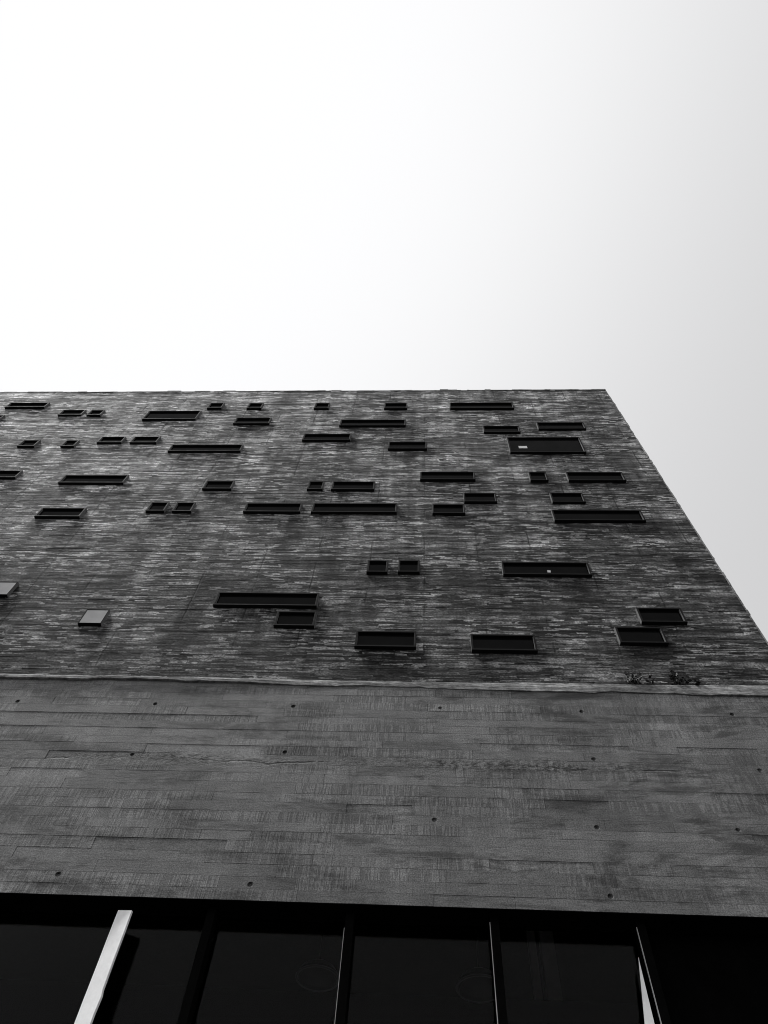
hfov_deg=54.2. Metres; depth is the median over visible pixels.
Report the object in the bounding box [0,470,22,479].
window
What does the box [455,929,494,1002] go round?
pendant lamp
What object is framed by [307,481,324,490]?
window
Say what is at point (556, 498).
window
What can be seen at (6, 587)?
window
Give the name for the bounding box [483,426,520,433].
window
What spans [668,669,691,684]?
weed
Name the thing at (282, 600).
window
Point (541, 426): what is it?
window
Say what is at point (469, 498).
window
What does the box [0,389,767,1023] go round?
concrete building
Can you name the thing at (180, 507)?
window
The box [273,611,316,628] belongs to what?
window
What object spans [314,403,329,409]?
window
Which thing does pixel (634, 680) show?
weed
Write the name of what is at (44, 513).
window
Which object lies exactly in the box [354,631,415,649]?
window
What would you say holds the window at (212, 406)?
in the concrete building
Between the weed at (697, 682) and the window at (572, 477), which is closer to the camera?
the weed at (697, 682)
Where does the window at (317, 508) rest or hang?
in the concrete building
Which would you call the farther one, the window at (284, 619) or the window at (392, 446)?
the window at (392, 446)
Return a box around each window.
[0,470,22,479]
[0,581,18,597]
[4,402,49,408]
[17,440,40,447]
[34,508,86,518]
[57,410,86,416]
[58,475,129,484]
[60,440,79,447]
[78,609,109,626]
[86,410,105,416]
[96,437,126,443]
[129,436,160,444]
[142,411,201,420]
[145,502,169,512]
[168,445,243,452]
[172,502,195,513]
[202,481,234,490]
[207,403,224,409]
[213,592,319,608]
[233,418,271,424]
[243,503,302,513]
[246,403,263,409]
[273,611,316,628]
[302,434,351,441]
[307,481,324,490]
[311,503,396,514]
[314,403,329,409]
[331,481,374,491]
[339,419,405,427]
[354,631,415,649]
[366,560,388,574]
[384,403,406,409]
[388,442,426,450]
[398,560,419,574]
[420,472,475,481]
[432,504,464,515]
[450,402,513,409]
[463,493,496,503]
[470,634,537,653]
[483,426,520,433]
[501,562,591,577]
[506,437,585,453]
[528,472,548,482]
[536,422,585,430]
[549,493,585,503]
[551,510,645,522]
[565,472,625,482]
[614,627,668,645]
[635,607,687,624]
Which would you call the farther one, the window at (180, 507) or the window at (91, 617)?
the window at (180, 507)
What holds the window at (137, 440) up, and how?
in the concrete building
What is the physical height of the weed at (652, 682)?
0.247 m
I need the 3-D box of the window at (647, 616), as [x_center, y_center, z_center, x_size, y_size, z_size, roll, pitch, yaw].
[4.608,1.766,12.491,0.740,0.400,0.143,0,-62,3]
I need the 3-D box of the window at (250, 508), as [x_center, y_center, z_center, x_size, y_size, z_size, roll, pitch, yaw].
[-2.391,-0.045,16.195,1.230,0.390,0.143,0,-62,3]
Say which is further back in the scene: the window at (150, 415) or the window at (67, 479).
the window at (150, 415)
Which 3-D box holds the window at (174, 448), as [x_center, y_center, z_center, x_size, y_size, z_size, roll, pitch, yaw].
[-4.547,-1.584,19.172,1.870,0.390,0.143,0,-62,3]
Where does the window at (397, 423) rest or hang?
in the concrete building
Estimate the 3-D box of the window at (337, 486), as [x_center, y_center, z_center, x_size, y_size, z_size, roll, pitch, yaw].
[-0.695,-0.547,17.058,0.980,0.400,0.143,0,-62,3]
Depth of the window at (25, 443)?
19.69 m
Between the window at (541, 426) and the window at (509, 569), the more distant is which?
the window at (541, 426)
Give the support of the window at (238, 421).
in the concrete building
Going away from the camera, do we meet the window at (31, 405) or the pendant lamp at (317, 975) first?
the pendant lamp at (317, 975)
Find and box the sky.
[0,0,767,641]
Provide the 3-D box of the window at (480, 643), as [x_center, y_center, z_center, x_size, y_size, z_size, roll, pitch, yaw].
[1.898,2.127,11.939,1.030,0.400,0.143,0,-62,3]
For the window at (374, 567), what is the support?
in the concrete building
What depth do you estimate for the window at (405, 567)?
13.97 m
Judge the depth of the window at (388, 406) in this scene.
21.61 m
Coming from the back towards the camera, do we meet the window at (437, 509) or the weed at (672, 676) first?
the window at (437, 509)
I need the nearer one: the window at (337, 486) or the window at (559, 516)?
the window at (559, 516)
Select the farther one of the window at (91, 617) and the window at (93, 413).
the window at (93, 413)
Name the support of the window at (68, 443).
in the concrete building
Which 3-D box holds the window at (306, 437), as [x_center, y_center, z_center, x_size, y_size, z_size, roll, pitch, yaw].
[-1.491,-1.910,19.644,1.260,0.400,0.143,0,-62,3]
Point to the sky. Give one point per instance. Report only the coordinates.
(196, 195)
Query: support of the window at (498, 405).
in the concrete building
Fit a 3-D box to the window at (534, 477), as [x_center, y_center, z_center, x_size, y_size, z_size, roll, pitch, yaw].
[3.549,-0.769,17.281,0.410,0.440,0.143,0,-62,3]
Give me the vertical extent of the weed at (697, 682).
0.123 m
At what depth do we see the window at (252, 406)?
21.87 m
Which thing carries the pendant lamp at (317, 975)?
hanging from the concrete building
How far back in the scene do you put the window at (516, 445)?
18.89 m
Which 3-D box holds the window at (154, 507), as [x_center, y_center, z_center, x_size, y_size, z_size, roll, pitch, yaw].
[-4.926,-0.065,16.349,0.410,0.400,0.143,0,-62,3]
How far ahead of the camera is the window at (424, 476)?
17.39 m
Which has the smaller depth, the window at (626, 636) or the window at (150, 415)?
the window at (626, 636)
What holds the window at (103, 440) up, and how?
in the concrete building
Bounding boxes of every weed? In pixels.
[624,671,643,684]
[646,675,654,684]
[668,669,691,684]
[692,679,700,684]
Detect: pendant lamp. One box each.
[295,924,338,991]
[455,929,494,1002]
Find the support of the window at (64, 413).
in the concrete building
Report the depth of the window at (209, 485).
17.22 m
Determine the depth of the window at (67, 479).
17.66 m

